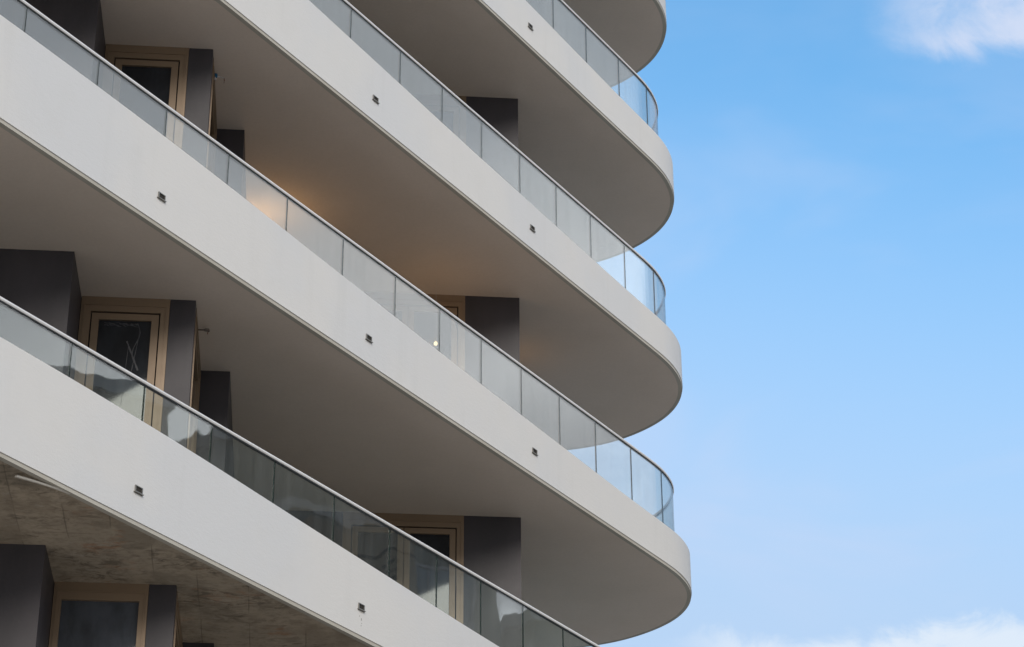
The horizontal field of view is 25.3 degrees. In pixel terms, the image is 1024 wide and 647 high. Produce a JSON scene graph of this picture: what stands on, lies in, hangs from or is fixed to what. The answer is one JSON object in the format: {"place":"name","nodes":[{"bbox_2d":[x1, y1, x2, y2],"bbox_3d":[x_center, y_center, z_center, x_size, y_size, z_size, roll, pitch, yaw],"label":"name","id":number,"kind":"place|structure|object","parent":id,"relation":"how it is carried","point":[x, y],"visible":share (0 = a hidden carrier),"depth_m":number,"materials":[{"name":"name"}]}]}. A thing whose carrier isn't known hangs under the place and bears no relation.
{"place":"outdoors","nodes":[
{"label":"outdoors","id":0,"kind":"place"},
{"bbox_2d":[568,0,1023,646],"label":"sky","id":1,"kind":"structure","parent":0,"point":[838,256],"materials":[{"name":"blue"}]},
{"bbox_3d":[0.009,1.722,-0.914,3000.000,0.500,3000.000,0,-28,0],"label":"ground","id":2,"kind":"structure","parent":0,"visible":0},
{"bbox_2d":[0,0,691,646],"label":"apartment building","id":3,"kind":"structure","parent":2,"relation":"on","point":[402,424],"depth_m":24.81,"materials":[{"name":"white paint"}]},
{"bbox_2d":[15,475,69,493],"bbox_3d":[-3.911,1.345,19.078,0.040,0.063,0.580,-21,-34,34],"label":"trim strip","id":4,"kind":"object","parent":3,"relation":"attached to","point":[37,482],"depth_m":19.03,"materials":[{"name":"grey metal"}]},
{"bbox_2d":[49,582,148,646],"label":"window","id":5,"kind":"structure","parent":3,"relation":"in","point":[84,614],"depth_m":20.97,"materials":[{"name":"brown glass"}]},
{"bbox_2d":[74,296,170,431],"bbox_3d":[-3.796,0.959,21.893,0.863,2.721,0.087,2,-28,-5],"label":"window","id":6,"kind":"structure","parent":3,"relation":"in","point":[132,333],"depth_m":22.26,"materials":[{"name":"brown glass"}]},
{"bbox_2d":[134,485,143,496],"bbox_3d":[-3.307,1.473,20.049,0.112,0.072,0.122,-16,-32,28],"label":"drain spout","id":7,"kind":"object","parent":3,"relation":"attached to","point":[138,490],"visible":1,"depth_m":20.03,"materials":[{"name":"metal"}]},
{"bbox_2d":[102,44,188,148],"bbox_3d":[-3.809,-1.691,23.300,0.863,2.721,0.087,2,-28,-5],"label":"window","id":8,"kind":"structure","parent":3,"relation":"in","point":[162,71],"depth_m":23.72,"materials":[{"name":"beige wood"}]},
{"bbox_2d":[157,191,166,202],"bbox_3d":[-3.321,-1.177,21.456,0.112,0.072,0.122,-16,-32,28],"label":"drain spout","id":9,"kind":"object","parent":3,"relation":"attached to","point":[161,197],"visible":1,"depth_m":21.43,"materials":[{"name":"metal"}]},
{"bbox_2d":[173,591,182,646],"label":"window","id":10,"kind":"structure","parent":3,"relation":"in","point":[178,639],"depth_m":21.65,"materials":[{"name":"brown wood"}]},
{"bbox_2d":[187,308,200,453],"bbox_3d":[-3.219,1.346,22.629,0.087,2.721,1.308,2,-28,-5],"label":"window","id":11,"kind":"structure","parent":3,"relation":"in","point":[196,367],"depth_m":23.26,"materials":[{"name":"beige wood"}]},
{"bbox_2d":[198,328,209,333],"bbox_3d":[-3.121,0.077,23.000,0.155,0.062,0.034,2,-28,-5],"label":"pipe stub","id":12,"kind":"object","parent":3,"relation":"attached to","point":[207,330],"visible":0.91,"depth_m":23.00,"materials":[{"name":"metal"}]},
{"bbox_2d":[206,58,216,173],"bbox_3d":[-3.232,-1.303,24.036,0.087,2.721,1.308,2,-28,-5],"label":"window","id":13,"kind":"structure","parent":3,"relation":"in","point":[211,149],"depth_m":24.65,"materials":[{"name":"beige wood"}]},
{"bbox_2d":[0,296,600,646],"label":"glass railing","id":14,"kind":"object","parent":3,"relation":"on","point":[125,372],"visible":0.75,"depth_m":22.40,"materials":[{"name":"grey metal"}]},
{"bbox_2d":[15,0,674,531],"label":"glass railing","id":15,"kind":"object","parent":3,"relation":"on","point":[293,200],"visible":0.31,"depth_m":24.57,"materials":[{"name":"grey metal"}]},
{"bbox_2d":[357,603,365,623],"bbox_3d":[-1.522,2.887,22.561,0.112,0.230,0.122,-16,-32,28],"label":"drain spout","id":16,"kind":"object","parent":3,"relation":"attached to","point":[361,607],"visible":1,"depth_m":22.57,"materials":[{"name":"metal"}]},
{"bbox_2d":[365,334,372,343],"bbox_3d":[-1.536,0.167,24.005,0.112,0.072,0.122,-16,-32,28],"label":"drain spout","id":17,"kind":"object","parent":3,"relation":"attached to","point":[368,338],"visible":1,"depth_m":23.98,"materials":[{"name":"metal"}]},
{"bbox_2d":[372,94,379,104],"bbox_3d":[-1.549,-2.482,25.411,0.112,0.072,0.122,-16,-32,28],"label":"drain spout","id":18,"kind":"object","parent":3,"relation":"attached to","point":[375,99],"visible":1,"depth_m":25.39,"materials":[{"name":"metal"}]},
{"bbox_2d":[342,512,463,623],"bbox_3d":[-1.289,3.484,26.674,1.440,2.721,0.087,2,-28,-5],"label":"window","id":19,"kind":"structure","parent":3,"relation":"in","point":[367,539],"depth_m":27.08,"materials":[{"name":"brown glass"}]},
{"bbox_2d":[364,292,464,370],"bbox_3d":[-1.302,0.827,28.067,1.440,2.721,0.120,2,-28,-5],"label":"window","id":20,"kind":"structure","parent":3,"relation":"in","point":[418,314],"depth_m":28.57,"materials":[{"name":"beige wood"}]},
{"bbox_2d":[411,94,465,143],"bbox_3d":[-1.317,-1.815,29.488,1.440,2.721,0.087,2,-28,-5],"label":"window","id":21,"kind":"structure","parent":3,"relation":"in","point":[454,114],"depth_m":30.03,"materials":[{"name":"brown metal"}]},
{"bbox_2d":[340,0,665,323],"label":"glass railing","id":22,"kind":"object","parent":3,"relation":"on","point":[480,119],"visible":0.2,"depth_m":28.43,"materials":[{"name":"grey metal"}]},
{"bbox_2d":[530,224,535,232],"bbox_3d":[0.217,-1.152,27.934,0.112,0.072,0.122,-16,-32,28],"label":"drain spout","id":23,"kind":"object","parent":3,"relation":"attached to","point":[532,227],"visible":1,"depth_m":27.92,"materials":[{"name":"metal"}]},
{"bbox_2d":[532,447,538,455],"bbox_3d":[0.231,1.498,26.527,0.112,0.072,0.122,-16,-32,28],"label":"drain spout","id":24,"kind":"object","parent":3,"relation":"attached to","point":[534,451],"visible":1,"depth_m":26.50,"materials":[{"name":"metal"}]},
{"bbox_2d":[552,0,657,134],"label":"glass railing","id":25,"kind":"object","parent":3,"relation":"on","point":[596,36],"visible":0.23,"depth_m":31.89,"materials":[{"name":"grey metal"}]}
]}

